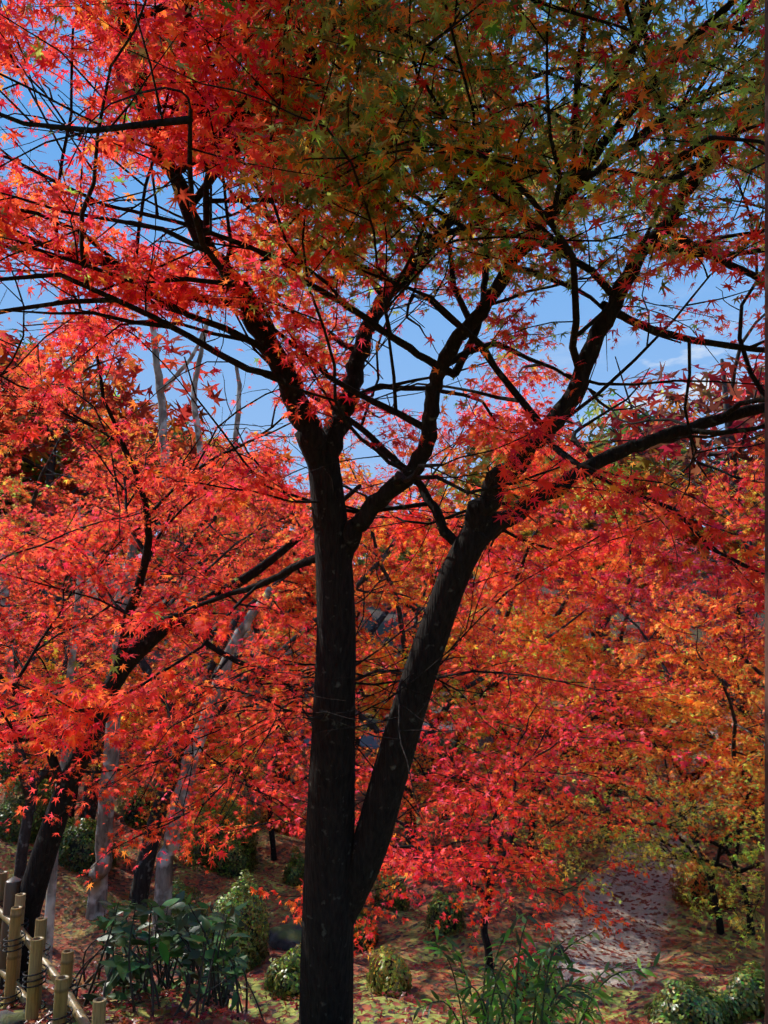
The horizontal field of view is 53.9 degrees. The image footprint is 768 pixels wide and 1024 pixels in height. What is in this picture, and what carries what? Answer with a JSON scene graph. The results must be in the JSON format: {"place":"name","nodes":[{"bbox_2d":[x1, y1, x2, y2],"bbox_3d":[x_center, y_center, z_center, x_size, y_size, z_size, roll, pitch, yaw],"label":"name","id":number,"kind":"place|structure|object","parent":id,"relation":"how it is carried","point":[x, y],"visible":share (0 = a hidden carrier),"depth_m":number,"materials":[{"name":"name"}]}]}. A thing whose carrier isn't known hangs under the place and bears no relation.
{"place":"outdoors","nodes":[
{"label":"outdoors","id":0,"kind":"place"},
{"bbox_2d":[0,555,764,1023],"bbox_3d":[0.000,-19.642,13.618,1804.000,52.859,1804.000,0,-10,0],"label":"terrain","id":1,"kind":"structure","parent":0,"point":[410,935],"depth_m":12.85,"materials":[{"name":"brown soil"}]},
{"bbox_2d":[0,871,106,1023],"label":"bamboo fence","id":2,"kind":"object","parent":1,"relation":"on","point":[12,911],"visible":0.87,"depth_m":4.50,"materials":[{"name":"beige wood"}]},
{"bbox_2d":[0,900,77,1023],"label":"fence rope bindings","id":3,"kind":"object","parent":2,"relation":"attached to","point":[42,977],"visible":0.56,"depth_m":4.54,"materials":[{"name":"black fabric"}]},
{"bbox_2d":[0,291,328,962],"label":"tree trunks","id":4,"kind":"object","parent":1,"relation":"on","point":[98,891],"visible":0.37,"depth_m":12.21,"materials":[{"name":"grey plant"}]},
{"bbox_2d":[0,720,574,1023],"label":"garden rocks","id":5,"kind":"object","parent":1,"relation":"on","point":[285,937],"visible":0.19,"depth_m":10.88,"materials":[{"name":"grey stone"}]},
{"bbox_2d":[0,0,680,991],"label":"maple","id":6,"kind":"object","parent":1,"relation":"on","point":[92,455],"depth_m":4.36,"materials":[{"name":"red plant"}]},
{"bbox_2d":[72,902,653,1023],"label":"foreground shrub stems","id":7,"kind":"object","parent":1,"relation":"on","point":[224,994],"visible":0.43,"depth_m":4.40,"materials":[{"name":"green plant"}]},
{"bbox_2d":[81,891,254,1017],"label":"camellia leaves","id":8,"kind":"object","parent":7,"relation":"attached to","point":[164,942],"visible":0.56,"depth_m":4.56,"materials":[{"name":"green plant"}]},
{"bbox_2d":[413,913,665,1023],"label":"grass clump","id":9,"kind":"object","parent":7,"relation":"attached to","point":[537,982],"visible":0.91,"depth_m":3.74,"materials":[{"name":"green plant"}]},
{"bbox_2d":[0,0,764,1023],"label":"maple","id":10,"kind":"object","parent":1,"relation":"on","point":[372,90],"depth_m":3.10,"materials":[{"name":"red plant"}]},
{"bbox_2d":[0,277,764,969],"bbox_3d":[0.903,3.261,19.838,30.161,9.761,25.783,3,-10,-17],"label":"maple trees","id":11,"kind":"object","parent":1,"relation":"on","point":[644,711],"visible":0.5,"depth_m":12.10,"materials":[{"name":"red plant"}]},
{"bbox_2d":[0,309,764,812],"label":"maple trees","id":12,"kind":"object","parent":1,"relation":"on","point":[526,591],"visible":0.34,"depth_m":18.98,"materials":[{"name":"red plant"}]},
{"bbox_2d":[0,682,764,1023],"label":"fallen leaves","id":13,"kind":"object","parent":1,"relation":"on","point":[164,992],"visible":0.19,"depth_m":7.93,"materials":[{"name":"red plant"}]},
{"bbox_2d":[0,313,764,717],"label":"woods","id":14,"kind":"object","parent":1,"relation":"on","point":[623,431],"depth_m":35.97,"materials":[{"name":"red plant"}]},
{"bbox_2d":[0,561,764,1023],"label":"shrubs","id":15,"kind":"object","parent":1,"relation":"on","point":[704,1001],"depth_m":11.00,"materials":[{"name":"green plant"}]},
{"bbox_2d":[765,0,767,1023],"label":"timber post","id":16,"kind":"object","parent":1,"relation":"on","point":[766,511],"visible":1,"depth_m":1.34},
{"bbox_2d":[0,0,764,567],"label":"sky","id":17,"kind":"structure","parent":0,"point":[556,305],"materials":[{"name":"blue"}]}
]}

